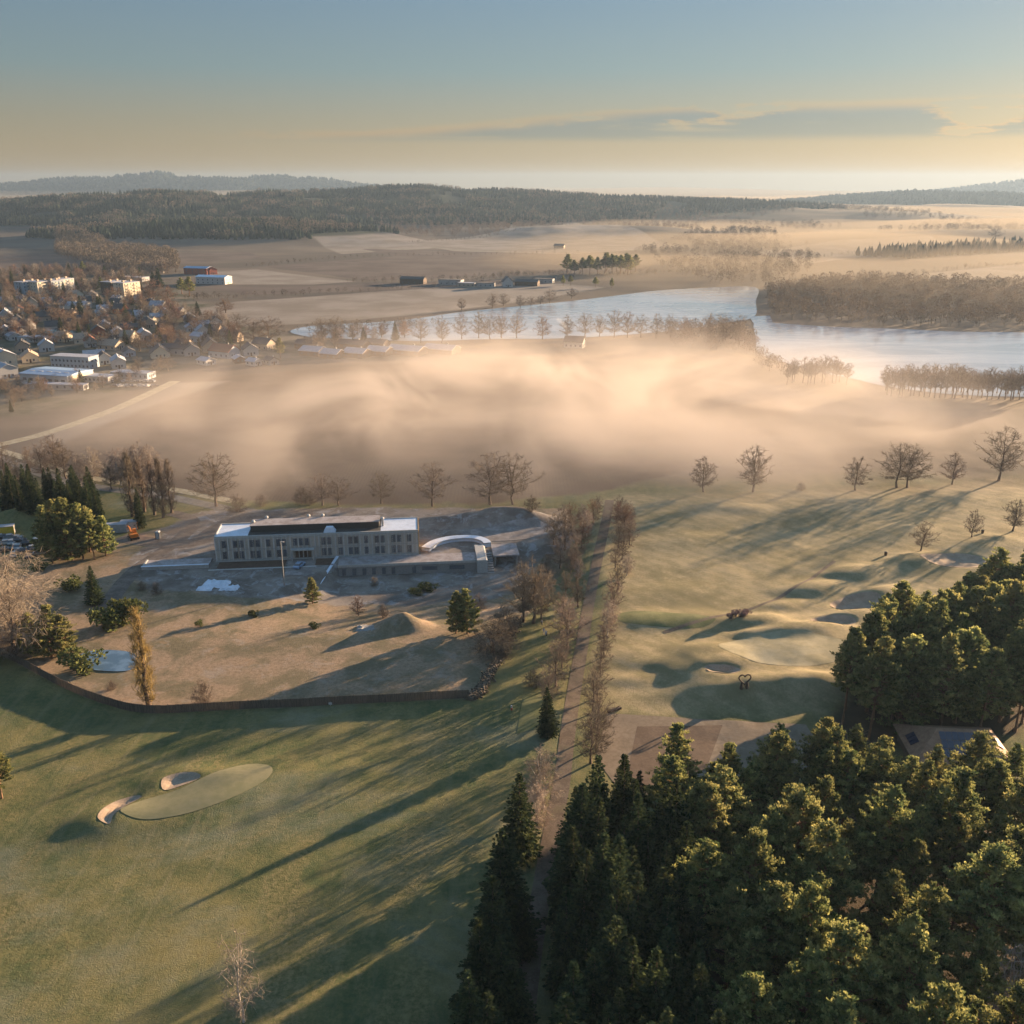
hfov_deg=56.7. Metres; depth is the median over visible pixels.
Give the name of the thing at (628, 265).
pine tree
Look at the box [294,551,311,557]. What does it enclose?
door
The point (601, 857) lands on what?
spruce tree
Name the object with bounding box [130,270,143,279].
oak tree
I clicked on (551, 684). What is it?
lime tree
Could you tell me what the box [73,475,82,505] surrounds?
spruce tree
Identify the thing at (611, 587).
lime tree
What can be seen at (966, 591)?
pine tree
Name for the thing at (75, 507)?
pine tree
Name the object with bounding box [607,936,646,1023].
spruce tree
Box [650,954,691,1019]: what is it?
spruce tree
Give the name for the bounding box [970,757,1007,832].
pine tree
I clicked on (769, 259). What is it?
woodland
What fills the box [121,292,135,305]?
beech tree
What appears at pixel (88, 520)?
pine tree
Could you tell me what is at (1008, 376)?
alder tree
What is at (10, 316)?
lime tree
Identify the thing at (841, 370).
alder tree
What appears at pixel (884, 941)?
pine tree
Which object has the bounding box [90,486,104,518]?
spruce tree
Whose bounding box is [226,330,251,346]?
oak tree
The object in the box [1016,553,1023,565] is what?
pine tree
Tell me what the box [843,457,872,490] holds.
lime tree
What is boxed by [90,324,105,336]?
house
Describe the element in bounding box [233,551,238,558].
window
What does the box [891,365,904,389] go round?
alder tree
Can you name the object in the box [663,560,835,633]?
golf track
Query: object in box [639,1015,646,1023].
spruce tree
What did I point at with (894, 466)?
oak tree
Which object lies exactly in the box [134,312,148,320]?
lime tree
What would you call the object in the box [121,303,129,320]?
spruce tree
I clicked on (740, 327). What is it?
lime tree
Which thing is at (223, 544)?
window
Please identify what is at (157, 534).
portable toilet
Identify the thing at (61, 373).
industrial hall
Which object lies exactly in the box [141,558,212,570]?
retaining wall
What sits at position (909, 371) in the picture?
alder tree
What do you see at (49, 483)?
spruce tree
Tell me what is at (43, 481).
spruce tree
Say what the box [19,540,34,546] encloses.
parked car
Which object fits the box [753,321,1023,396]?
lake water
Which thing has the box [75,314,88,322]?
house
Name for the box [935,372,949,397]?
alder tree
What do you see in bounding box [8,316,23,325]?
lime tree
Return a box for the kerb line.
[208,565,315,570]
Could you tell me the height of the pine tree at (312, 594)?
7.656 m
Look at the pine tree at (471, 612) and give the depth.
219.49 m
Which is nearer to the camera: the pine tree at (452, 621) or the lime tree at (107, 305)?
the pine tree at (452, 621)
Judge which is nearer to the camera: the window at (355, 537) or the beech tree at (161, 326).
the window at (355, 537)
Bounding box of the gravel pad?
[462,518,554,540]
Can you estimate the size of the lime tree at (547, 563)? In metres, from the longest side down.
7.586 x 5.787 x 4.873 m
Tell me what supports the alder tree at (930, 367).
on the ground at (334, 865)
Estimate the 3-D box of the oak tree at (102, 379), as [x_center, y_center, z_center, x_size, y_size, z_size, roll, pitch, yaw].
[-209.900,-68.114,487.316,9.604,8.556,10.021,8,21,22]
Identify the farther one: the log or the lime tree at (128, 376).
the lime tree at (128, 376)
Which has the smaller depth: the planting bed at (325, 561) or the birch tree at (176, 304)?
the planting bed at (325, 561)
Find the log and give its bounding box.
[607,706,621,712]
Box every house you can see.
[0,307,13,318]
[0,317,19,325]
[0,347,17,366]
[0,361,18,378]
[1,324,8,335]
[4,331,21,340]
[5,326,26,335]
[14,338,29,352]
[17,335,55,342]
[19,319,35,328]
[20,348,38,362]
[25,296,37,308]
[35,310,50,321]
[37,338,54,351]
[39,299,50,310]
[44,319,58,329]
[51,331,72,342]
[57,296,65,303]
[64,309,79,317]
[65,289,83,296]
[65,301,76,306]
[72,331,87,343]
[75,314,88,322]
[80,295,91,304]
[81,300,91,308]
[82,334,97,347]
[82,348,104,353]
[82,355,96,368]
[85,290,97,297]
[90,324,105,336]
[94,306,107,316]
[96,338,125,350]
[97,350,110,364]
[98,319,110,327]
[109,297,122,302]
[109,353,125,368]
[110,326,121,337]
[111,302,128,313]
[118,329,139,343]
[120,322,137,330]
[120,346,135,356]
[121,276,149,281]
[130,310,147,319]
[137,327,151,340]
[139,315,157,323]
[141,305,158,312]
[141,316,155,327]
[145,334,167,346]
[149,300,163,306]
[149,312,163,321]
[149,343,170,358]
[161,342,185,354]
[174,338,193,343]
[183,341,199,355]
[184,322,194,331]
[189,331,208,341]
[190,319,209,326]
[193,324,207,332]
[195,355,216,365]
[200,336,217,352]
[205,323,221,332]
[207,343,240,358]
[208,315,221,323]
[209,266,217,274]
[219,327,227,340]
[224,328,243,341]
[231,354,245,363]
[240,342,258,355]
[245,356,262,365]
[252,336,276,350]
[262,355,278,365]
[293,339,323,348]
[298,345,325,356]
[319,347,343,359]
[336,338,370,348]
[344,346,371,358]
[366,337,390,345]
[367,345,393,356]
[389,344,427,356]
[424,343,461,354]
[554,244,564,248]
[563,335,585,348]
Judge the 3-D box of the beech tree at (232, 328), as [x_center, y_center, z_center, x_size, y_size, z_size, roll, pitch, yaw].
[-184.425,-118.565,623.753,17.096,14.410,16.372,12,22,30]
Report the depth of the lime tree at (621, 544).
264.73 m
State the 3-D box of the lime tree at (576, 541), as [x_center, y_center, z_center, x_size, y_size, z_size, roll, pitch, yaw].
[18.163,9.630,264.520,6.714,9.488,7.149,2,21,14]
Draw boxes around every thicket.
[664,316,760,354]
[753,345,786,370]
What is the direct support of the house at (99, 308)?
on the ground at (334, 865)
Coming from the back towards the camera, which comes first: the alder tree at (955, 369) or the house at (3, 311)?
the house at (3, 311)
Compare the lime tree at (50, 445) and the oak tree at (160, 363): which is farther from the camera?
the oak tree at (160, 363)
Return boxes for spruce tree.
[0,471,11,510]
[1,468,25,509]
[3,463,13,494]
[8,400,13,411]
[9,271,13,287]
[13,475,25,510]
[19,464,27,499]
[23,470,41,514]
[25,464,38,489]
[34,477,44,504]
[40,468,48,500]
[43,467,56,500]
[52,475,71,512]
[52,480,57,500]
[54,468,65,494]
[56,317,64,330]
[65,480,76,507]
[67,468,72,487]
[68,465,80,503]
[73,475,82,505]
[76,296,84,314]
[76,369,85,382]
[79,476,92,510]
[82,566,105,605]
[85,466,102,504]
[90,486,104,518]
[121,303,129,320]
[122,330,128,343]
[131,309,136,322]
[132,488,146,528]
[149,271,154,286]
[154,268,164,286]
[195,301,200,314]
[207,323,213,336]
[226,330,233,344]
[360,327,366,339]
[390,321,400,339]
[448,916,512,1023]
[448,969,482,1023]
[463,874,527,978]
[468,827,545,953]
[469,857,532,962]
[473,991,506,1023]
[482,934,529,1023]
[496,772,543,867]
[535,687,559,739]
[541,782,596,915]
[541,824,585,938]
[542,886,583,1001]
[547,959,589,1023]
[549,784,592,886]
[549,786,577,855]
[549,961,596,1023]
[550,847,604,977]
[552,992,585,1023]
[567,924,595,983]
[580,795,614,866]
[580,915,639,1015]
[585,754,612,823]
[585,832,611,922]
[587,833,635,957]
[589,853,635,947]
[590,894,624,964]
[592,782,619,843]
[607,754,643,848]
[607,814,634,864]
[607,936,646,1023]
[608,889,647,973]
[609,987,630,1023]
[610,764,626,801]
[618,778,642,840]
[624,945,682,1023]
[625,792,658,888]
[626,845,648,907]
[627,871,657,965]
[634,780,649,824]
[636,770,650,824]
[638,823,660,899]
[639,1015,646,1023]
[640,897,685,972]
[644,925,686,994]
[647,866,675,955]
[650,783,672,846]
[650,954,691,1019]
[651,809,680,874]
[652,777,697,861]
[657,1006,676,1023]
[666,862,692,924]
[669,820,710,934]
[675,962,718,1023]
[676,899,715,990]
[679,939,717,1012]
[687,952,713,1009]
[709,1009,725,1023]
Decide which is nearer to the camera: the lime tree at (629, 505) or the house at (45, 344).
the lime tree at (629, 505)
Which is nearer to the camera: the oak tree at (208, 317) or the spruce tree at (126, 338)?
the spruce tree at (126, 338)
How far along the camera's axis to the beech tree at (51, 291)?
885.59 m
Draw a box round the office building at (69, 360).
[49,353,99,368]
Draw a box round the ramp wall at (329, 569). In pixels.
[321,556,338,582]
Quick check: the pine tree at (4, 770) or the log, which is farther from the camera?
the log
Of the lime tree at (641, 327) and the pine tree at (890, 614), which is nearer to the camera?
the pine tree at (890, 614)
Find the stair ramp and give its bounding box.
[474,545,493,572]
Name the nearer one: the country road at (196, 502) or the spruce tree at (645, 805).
the spruce tree at (645, 805)
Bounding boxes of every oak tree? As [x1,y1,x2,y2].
[0,276,7,286]
[0,289,14,299]
[2,290,16,301]
[4,388,22,406]
[19,326,46,343]
[27,313,40,324]
[29,389,41,399]
[37,288,46,296]
[44,290,63,300]
[52,268,66,275]
[54,327,71,342]
[59,323,75,335]
[64,319,83,330]
[83,278,97,288]
[88,316,104,326]
[92,332,105,346]
[94,373,111,386]
[95,309,111,319]
[100,315,120,329]
[101,331,116,338]
[102,323,111,333]
[108,308,126,322]
[122,332,136,346]
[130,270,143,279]
[132,357,144,368]
[133,300,153,312]
[140,286,156,296]
[147,363,159,374]
[153,356,168,368]
[155,305,174,317]
[155,315,181,326]
[160,310,179,323]
[179,309,196,321]
[183,453,239,506]
[184,306,200,315]
[188,312,206,324]
[201,311,216,323]
[209,321,223,339]
[223,312,248,328]
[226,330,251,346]
[236,318,266,339]
[251,316,284,337]
[303,472,336,505]
[304,332,325,345]
[310,317,334,335]
[323,316,345,335]
[323,475,360,505]
[343,320,361,338]
[368,471,397,503]
[407,461,461,506]
[464,451,520,504]
[488,453,544,504]
[875,441,928,487]
[891,445,936,487]
[975,425,1023,480]
[986,225,1004,236]
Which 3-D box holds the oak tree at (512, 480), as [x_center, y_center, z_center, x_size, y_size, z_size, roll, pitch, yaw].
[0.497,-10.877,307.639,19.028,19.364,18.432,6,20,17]
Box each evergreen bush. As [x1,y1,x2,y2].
[31,559,47,571]
[53,573,82,591]
[56,646,108,676]
[85,603,128,632]
[104,598,143,626]
[107,596,147,626]
[194,619,203,626]
[248,610,258,616]
[309,622,321,629]
[407,585,425,595]
[417,581,439,592]
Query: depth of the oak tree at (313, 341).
587.44 m
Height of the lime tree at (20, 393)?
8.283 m
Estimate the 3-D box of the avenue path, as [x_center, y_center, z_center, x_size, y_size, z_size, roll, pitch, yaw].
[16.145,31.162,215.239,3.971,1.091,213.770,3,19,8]
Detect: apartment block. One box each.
[14,279,35,294]
[27,279,51,294]
[42,278,63,293]
[53,276,74,289]
[99,279,125,294]
[112,279,140,295]
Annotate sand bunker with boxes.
[98,795,141,823]
[161,772,199,789]
[705,664,740,672]
[810,614,855,624]
[830,592,881,609]
[920,553,985,566]
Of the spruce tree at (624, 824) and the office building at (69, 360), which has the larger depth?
the office building at (69, 360)
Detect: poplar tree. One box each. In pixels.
[114,451,140,516]
[124,603,158,704]
[131,459,150,511]
[144,461,158,514]
[151,456,169,517]
[161,458,178,512]
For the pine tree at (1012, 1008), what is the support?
on the ground at (334, 865)
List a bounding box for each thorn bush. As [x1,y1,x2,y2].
[104,681,118,690]
[136,581,146,589]
[149,583,164,594]
[185,678,214,709]
[221,493,249,512]
[253,493,268,506]
[292,485,312,504]
[301,490,318,504]
[369,575,378,585]
[377,603,388,617]
[463,617,522,664]
[472,593,487,609]
[482,601,525,640]
[521,668,543,687]
[522,494,540,511]
[796,482,806,490]
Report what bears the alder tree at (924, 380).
on the ground at (334, 865)
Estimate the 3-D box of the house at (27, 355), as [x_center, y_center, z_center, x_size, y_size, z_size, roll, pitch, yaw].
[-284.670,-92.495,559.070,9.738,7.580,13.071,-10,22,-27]
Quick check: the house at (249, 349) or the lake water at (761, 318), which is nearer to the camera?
the house at (249, 349)
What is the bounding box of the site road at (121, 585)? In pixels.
[98,511,200,606]
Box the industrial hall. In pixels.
[18,366,92,382]
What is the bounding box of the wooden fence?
[0,649,468,712]
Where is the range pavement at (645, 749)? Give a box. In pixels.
[629,725,721,795]
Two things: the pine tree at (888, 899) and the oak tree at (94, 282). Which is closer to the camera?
the pine tree at (888, 899)
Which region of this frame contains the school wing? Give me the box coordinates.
[338,552,476,576]
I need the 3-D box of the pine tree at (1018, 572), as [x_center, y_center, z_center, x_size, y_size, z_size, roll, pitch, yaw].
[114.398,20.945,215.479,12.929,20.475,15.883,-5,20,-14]
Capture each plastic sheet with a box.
[196,586,212,590]
[202,579,230,587]
[218,584,239,590]
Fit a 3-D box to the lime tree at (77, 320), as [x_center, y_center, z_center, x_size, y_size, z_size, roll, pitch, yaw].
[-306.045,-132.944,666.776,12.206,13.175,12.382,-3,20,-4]
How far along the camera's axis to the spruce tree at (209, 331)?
644.44 m
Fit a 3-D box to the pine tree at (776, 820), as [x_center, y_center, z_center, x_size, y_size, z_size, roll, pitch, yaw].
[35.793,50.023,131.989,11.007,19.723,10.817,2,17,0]
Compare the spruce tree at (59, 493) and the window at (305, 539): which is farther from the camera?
the spruce tree at (59, 493)
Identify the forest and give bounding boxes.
[0,170,471,194]
[0,183,666,239]
[619,193,844,212]
[723,197,785,200]
[777,188,1023,204]
[855,235,1023,258]
[921,178,1023,192]
[924,200,1023,205]
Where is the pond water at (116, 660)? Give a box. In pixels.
[81,650,136,670]
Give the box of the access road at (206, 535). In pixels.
[115,509,312,547]
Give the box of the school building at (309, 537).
[213,514,419,561]
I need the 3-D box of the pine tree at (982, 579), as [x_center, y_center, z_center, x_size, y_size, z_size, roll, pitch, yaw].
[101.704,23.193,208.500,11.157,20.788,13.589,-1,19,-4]
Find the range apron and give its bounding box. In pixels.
[595,713,813,795]
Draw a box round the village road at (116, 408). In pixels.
[0,381,179,446]
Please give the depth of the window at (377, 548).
267.62 m
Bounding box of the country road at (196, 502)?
[0,456,231,510]
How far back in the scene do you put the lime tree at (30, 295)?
821.50 m
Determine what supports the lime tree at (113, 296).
on the ground at (334, 865)
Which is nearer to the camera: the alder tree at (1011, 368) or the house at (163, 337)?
the alder tree at (1011, 368)
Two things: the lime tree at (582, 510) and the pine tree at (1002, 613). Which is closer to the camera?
the pine tree at (1002, 613)
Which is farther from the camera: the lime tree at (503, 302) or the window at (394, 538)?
the lime tree at (503, 302)
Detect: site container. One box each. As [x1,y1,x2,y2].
[0,523,15,533]
[106,522,127,532]
[120,519,137,529]
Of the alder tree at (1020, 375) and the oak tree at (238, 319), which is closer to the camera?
the alder tree at (1020, 375)
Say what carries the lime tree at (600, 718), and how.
on the ground at (334, 865)
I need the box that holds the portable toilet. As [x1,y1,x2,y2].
[155,530,160,538]
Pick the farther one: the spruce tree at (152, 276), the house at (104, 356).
the spruce tree at (152, 276)
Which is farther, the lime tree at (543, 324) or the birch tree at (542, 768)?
the lime tree at (543, 324)
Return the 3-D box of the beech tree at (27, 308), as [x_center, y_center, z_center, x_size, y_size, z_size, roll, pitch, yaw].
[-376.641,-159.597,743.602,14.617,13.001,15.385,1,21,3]
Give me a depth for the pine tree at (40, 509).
265.14 m
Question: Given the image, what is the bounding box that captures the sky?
[0,0,1023,190]
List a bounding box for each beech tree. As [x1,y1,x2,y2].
[2,385,22,398]
[7,321,24,334]
[10,263,19,274]
[20,301,38,313]
[35,377,50,392]
[37,300,46,310]
[37,328,59,341]
[43,306,56,318]
[44,262,56,272]
[44,281,55,294]
[48,307,63,319]
[56,309,67,320]
[63,312,79,329]
[69,377,82,391]
[77,282,85,291]
[79,313,90,328]
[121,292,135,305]
[121,322,133,329]
[128,333,147,350]
[137,278,168,298]
[141,331,164,347]
[152,286,176,301]
[155,327,170,339]
[156,323,177,338]
[159,298,178,306]
[162,328,177,342]
[168,307,183,318]
[185,318,204,331]
[215,298,234,312]
[222,321,244,338]
[348,594,365,615]
[358,324,372,334]
[374,322,387,336]
[396,320,410,336]
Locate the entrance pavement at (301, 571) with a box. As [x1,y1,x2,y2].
[284,559,314,574]
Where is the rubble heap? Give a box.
[356,625,376,630]
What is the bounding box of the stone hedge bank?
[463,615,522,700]
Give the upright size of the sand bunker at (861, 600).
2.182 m
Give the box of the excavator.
[126,525,139,540]
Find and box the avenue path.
[519,500,613,1019]
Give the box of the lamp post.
[280,542,284,586]
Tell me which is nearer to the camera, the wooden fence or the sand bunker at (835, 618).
the wooden fence
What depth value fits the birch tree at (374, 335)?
630.46 m
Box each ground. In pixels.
[0,175,1023,1023]
[517,696,548,733]
[617,611,715,627]
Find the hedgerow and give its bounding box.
[177,222,1019,331]
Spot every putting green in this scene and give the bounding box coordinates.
[121,764,272,818]
[719,629,842,665]
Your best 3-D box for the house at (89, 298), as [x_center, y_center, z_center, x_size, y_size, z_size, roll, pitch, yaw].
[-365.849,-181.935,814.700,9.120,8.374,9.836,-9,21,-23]
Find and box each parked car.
[0,539,14,545]
[0,546,13,552]
[3,533,18,537]
[7,538,13,545]
[13,537,26,542]
[14,543,21,549]
[18,547,31,554]
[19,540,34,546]
[25,552,33,559]
[33,551,45,555]
[293,561,305,568]
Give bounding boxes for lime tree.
[0,316,10,325]
[0,323,5,338]
[0,375,16,392]
[0,442,14,472]
[4,310,12,318]
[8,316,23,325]
[8,456,26,484]
[9,285,21,294]
[11,275,21,284]
[11,303,22,314]
[11,308,21,315]
[11,385,30,400]
[13,374,23,384]
[19,446,35,470]
[23,444,57,478]
[25,290,36,300]
[30,376,44,392]
[31,433,71,472]
[47,386,54,394]
[48,444,75,478]
[50,301,63,313]
[52,262,63,270]
[60,313,69,325]
[63,289,75,298]
[64,453,90,483]
[72,314,84,326]
[75,445,107,478]
[76,270,88,278]
[81,330,92,343]
[91,313,100,324]
[96,462,121,488]
[102,447,132,485]
[105,300,112,311]
[110,290,122,297]
[111,323,120,338]
[112,372,121,383]
[117,447,136,479]
[120,438,154,482]
[122,312,135,322]
[125,372,131,380]
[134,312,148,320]
[136,444,165,481]
[138,302,151,315]
[138,321,150,329]
[153,289,166,299]
[158,315,177,328]
[176,331,192,345]
[195,333,207,346]
[209,331,222,341]
[314,333,326,345]
[329,329,339,344]
[353,319,362,333]
[396,317,412,332]
[409,317,429,342]
[432,314,449,342]
[448,315,471,338]
[457,297,466,309]
[470,311,487,337]
[479,314,500,339]
[484,294,497,307]
[493,314,510,337]
[496,293,509,305]
[500,559,544,622]
[509,311,526,337]
[511,555,563,623]
[515,295,525,306]
[525,296,536,304]
[529,563,559,618]
[532,314,551,339]
[534,638,579,686]
[538,666,561,703]
[540,554,555,573]
[542,514,562,544]
[543,594,590,648]
[544,289,560,302]
[545,535,574,568]
[546,502,579,550]
[548,630,575,667]
[552,591,567,617]
[558,570,571,592]
[559,597,579,627]
[560,315,574,334]
[560,501,581,526]
[563,550,578,573]
[565,573,590,607]
[566,288,577,298]
[566,532,587,557]
[567,544,582,564]
[570,710,614,763]
[571,558,585,577]
[572,314,595,337]
[572,519,591,545]
[577,503,587,521]
[578,670,606,711]
[579,703,617,747]
[580,507,595,535]
[580,658,614,696]
[581,688,618,731]
[586,497,602,523]
[589,640,614,673]
[591,495,603,511]
[591,623,615,656]
[594,314,606,336]
[597,605,619,635]
[600,577,628,611]
[602,598,620,626]
[603,309,623,337]
[606,545,623,567]
[607,521,631,547]
[608,502,622,523]
[609,563,628,588]
[610,503,637,533]
[611,496,628,515]
[613,535,632,559]
[616,503,634,526]
[617,310,638,337]
[617,517,639,544]
[620,555,635,575]
[627,503,636,518]
[631,314,652,337]
[649,313,663,338]
[660,313,680,338]
[677,317,693,337]
[690,456,717,491]
[700,313,717,340]
[709,312,738,336]
[729,314,747,342]
[735,443,771,491]
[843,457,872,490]
[909,521,941,550]
[939,452,967,484]
[963,508,983,536]
[1002,499,1023,530]
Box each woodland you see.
[53,223,180,273]
[365,196,718,236]
[635,225,821,283]
[724,203,1023,230]
[764,270,1023,325]
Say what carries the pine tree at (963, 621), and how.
on the ground at (334, 865)
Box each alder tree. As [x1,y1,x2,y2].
[783,363,793,384]
[785,357,801,382]
[798,356,811,382]
[802,362,814,384]
[803,357,823,383]
[805,358,822,383]
[817,354,834,381]
[819,357,833,382]
[826,355,843,382]
[832,359,843,382]
[835,362,848,381]
[841,363,854,384]
[880,365,893,390]
[880,368,895,394]
[885,373,896,395]
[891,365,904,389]
[891,369,910,396]
[896,367,904,390]
[896,371,912,396]
[902,364,919,391]
[905,369,922,395]
[910,371,921,395]
[916,374,926,395]
[918,364,929,391]
[918,369,933,396]
[920,363,933,391]
[925,373,937,396]
[926,363,939,389]
[930,369,943,397]
[931,363,945,391]
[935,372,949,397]
[941,369,953,397]
[943,363,956,391]
[946,363,961,390]
[948,367,965,397]
[950,367,969,398]
[959,364,973,391]
[959,368,975,397]
[964,370,978,398]
[966,373,980,398]
[974,376,984,397]
[977,372,990,397]
[982,367,996,392]
[983,377,993,399]
[988,374,1000,399]
[991,367,1002,392]
[994,372,1010,398]
[1001,367,1016,393]
[1002,373,1014,399]
[1003,369,1013,393]
[1006,373,1021,400]
[1009,372,1023,399]
[1016,366,1023,393]
[1017,376,1023,399]
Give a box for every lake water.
[290,286,758,340]
[751,315,772,322]
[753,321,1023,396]
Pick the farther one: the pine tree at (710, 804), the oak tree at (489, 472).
the oak tree at (489, 472)
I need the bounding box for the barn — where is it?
[183,266,209,274]
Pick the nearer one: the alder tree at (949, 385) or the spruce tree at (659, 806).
the spruce tree at (659, 806)
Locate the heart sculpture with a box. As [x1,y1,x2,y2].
[738,674,751,689]
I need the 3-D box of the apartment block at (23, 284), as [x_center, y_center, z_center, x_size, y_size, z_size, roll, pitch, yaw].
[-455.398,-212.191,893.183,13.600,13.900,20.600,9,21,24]
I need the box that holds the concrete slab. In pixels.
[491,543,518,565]
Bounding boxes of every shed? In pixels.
[23,381,88,390]
[110,369,155,378]
[399,276,426,283]
[438,278,463,284]
[458,282,475,286]
[476,282,494,286]
[501,276,512,286]
[514,279,539,285]
[535,278,554,282]
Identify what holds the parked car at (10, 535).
on the ground at (334, 865)
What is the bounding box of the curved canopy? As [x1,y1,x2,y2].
[421,535,491,550]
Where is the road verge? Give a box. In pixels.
[0,448,234,502]
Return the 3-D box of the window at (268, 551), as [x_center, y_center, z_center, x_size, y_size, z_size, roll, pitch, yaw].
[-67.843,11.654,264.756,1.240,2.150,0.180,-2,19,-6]
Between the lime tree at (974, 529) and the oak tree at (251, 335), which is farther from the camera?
the oak tree at (251, 335)
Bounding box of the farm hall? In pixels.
[195,275,231,284]
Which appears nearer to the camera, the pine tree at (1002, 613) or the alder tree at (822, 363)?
the pine tree at (1002, 613)
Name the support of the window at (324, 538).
in the school building at (309, 537)
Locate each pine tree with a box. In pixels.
[0,750,14,798]
[9,621,23,648]
[14,612,46,654]
[29,504,51,553]
[32,604,72,657]
[35,499,66,559]
[35,515,59,562]
[43,497,92,561]
[50,614,80,656]
[61,502,94,559]
[70,505,110,551]
[78,510,101,559]
[79,261,85,269]
[91,515,117,555]
[174,277,184,292]
[181,276,195,295]
[272,338,286,357]
[303,577,323,603]
[444,590,465,633]
[451,588,482,633]
[561,254,572,268]
[569,259,578,274]
[578,257,588,274]
[582,255,597,275]
[591,257,602,273]
[592,277,599,286]
[600,253,611,273]
[606,255,617,272]
[613,255,625,273]
[622,255,633,274]
[632,254,641,271]
[641,754,694,823]
[645,722,703,790]
[663,836,756,949]
[682,780,714,838]
[684,763,765,843]
[687,781,738,866]
[694,761,730,791]
[698,875,755,990]
[708,925,777,1000]
[709,826,792,937]
[711,971,805,1023]
[717,741,744,816]
[719,879,834,979]
[729,758,774,835]
[732,808,805,877]
[738,975,795,1023]
[743,730,811,794]
[752,785,850,878]
[753,759,795,815]
[756,722,800,781]
[764,783,830,844]
[766,879,840,983]
[775,817,871,924]
[775,852,809,892]
[776,945,841,1023]
[789,915,906,1023]
[791,868,841,936]
[794,716,853,774]
[799,990,860,1023]
[801,748,848,806]
[805,725,862,815]
[807,774,847,846]
[813,746,875,824]
[820,817,869,911]
[829,626,865,709]
[830,627,871,724]
[840,783,929,910]
[843,782,895,874]
[844,613,877,704]
[844,723,871,765]
[847,635,905,739]
[851,747,910,815]
[851,869,908,949]
[854,933,903,1023]
[855,811,933,897]
[855,910,951,1022]
[857,607,899,711]
[859,650,891,720]
[859,735,905,791]
[860,598,905,696]
[866,633,937,734]
[869,580,921,633]
[869,592,907,643]
[870,880,966,994]
[875,981,977,1023]
[876,837,941,899]
[885,883,952,973]
[886,644,913,725]
[891,803,953,866]
[894,648,946,722]
[894,754,936,809]
[895,601,931,646]
[896,632,914,650]
[898,602,933,646]
[899,594,920,626]
[902,759,944,819]
[911,590,934,615]
[921,643,944,715]
[922,624,941,658]
[922,765,989,886]
[923,630,980,725]
[924,744,950,790]
[926,812,983,885]
[927,596,952,649]
[930,766,984,840]
[931,588,953,630]
[931,588,962,624]
[936,841,1023,969]
[937,629,987,723]
[939,870,976,954]
[940,625,966,695]
[940,625,995,720]
[944,729,1013,780]
[944,928,1011,1009]
[950,582,970,601]
[952,580,969,612]
[953,611,973,629]
[954,606,985,644]
[956,959,996,1014]
[959,585,983,614]
[961,574,973,590]
[961,647,1022,726]
[961,839,1023,942]
[963,585,989,610]
[964,995,994,1023]
[965,571,978,583]
[967,595,1007,655]
[968,574,989,590]
[968,808,1014,850]
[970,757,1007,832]
[972,758,1019,832]
[975,564,992,583]
[978,546,1019,583]
[978,823,1023,858]
[985,581,1008,621]
[988,835,1023,942]
[989,593,1013,644]
[990,858,1023,980]
[991,979,1023,1023]
[992,579,1023,646]
[992,601,1015,647]
[992,631,1023,722]
[992,772,1023,836]
[994,646,1023,732]
[996,611,1023,645]
[996,626,1023,711]
[997,619,1023,702]
[999,578,1015,594]
[1000,742,1023,801]
[1006,563,1023,579]
[1006,943,1023,984]
[1011,647,1023,723]
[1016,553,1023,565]
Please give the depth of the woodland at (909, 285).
810.25 m
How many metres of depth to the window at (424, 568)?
263.79 m
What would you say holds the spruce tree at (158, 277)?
on the ground at (334, 865)
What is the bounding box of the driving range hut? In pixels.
[893,724,1007,774]
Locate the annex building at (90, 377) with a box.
[84,373,117,382]
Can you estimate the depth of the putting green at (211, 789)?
162.22 m
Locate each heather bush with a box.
[726,612,732,618]
[738,611,745,617]
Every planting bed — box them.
[216,560,286,568]
[315,558,333,564]
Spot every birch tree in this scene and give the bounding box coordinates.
[0,539,67,661]
[0,551,47,647]
[1,295,16,307]
[9,320,21,326]
[24,319,36,333]
[81,278,89,290]
[142,260,154,273]
[153,259,171,272]
[172,300,179,312]
[178,303,189,314]
[212,924,271,1022]
[214,307,226,319]
[221,312,231,326]
[321,326,329,338]
[335,328,343,340]
[350,324,356,336]
[369,327,378,337]
[520,743,563,805]
[523,777,556,832]
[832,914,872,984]
[984,982,1012,1022]
[986,940,1023,1009]
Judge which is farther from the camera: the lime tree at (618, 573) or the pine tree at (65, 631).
the lime tree at (618, 573)
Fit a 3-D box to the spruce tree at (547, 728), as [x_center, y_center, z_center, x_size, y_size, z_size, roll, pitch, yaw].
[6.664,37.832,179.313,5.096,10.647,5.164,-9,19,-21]
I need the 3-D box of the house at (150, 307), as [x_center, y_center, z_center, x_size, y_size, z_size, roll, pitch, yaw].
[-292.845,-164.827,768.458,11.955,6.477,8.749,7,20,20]
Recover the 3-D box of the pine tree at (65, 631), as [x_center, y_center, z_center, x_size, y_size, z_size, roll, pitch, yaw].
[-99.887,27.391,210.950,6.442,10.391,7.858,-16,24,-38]
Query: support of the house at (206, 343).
on the ground at (334, 865)
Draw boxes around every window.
[221,541,226,547]
[232,540,237,547]
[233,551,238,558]
[238,540,243,547]
[239,551,244,558]
[255,540,259,546]
[256,550,260,557]
[265,539,270,546]
[266,550,271,556]
[283,549,287,556]
[304,538,308,544]
[321,537,325,544]
[322,548,326,554]
[327,537,331,544]
[338,547,342,554]
[342,569,346,575]
[348,536,352,543]
[352,568,356,575]
[354,536,357,543]
[354,547,358,553]
[362,568,366,574]
[364,546,368,553]
[371,567,375,574]
[374,535,378,542]
[375,546,379,552]
[380,535,384,542]
[391,535,395,541]
[391,545,395,552]
[391,567,395,573]
[397,545,401,552]
[407,534,410,541]
[407,545,411,551]
[412,566,416,572]
[422,565,437,570]
[449,564,464,569]
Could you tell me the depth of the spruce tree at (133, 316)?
701.35 m

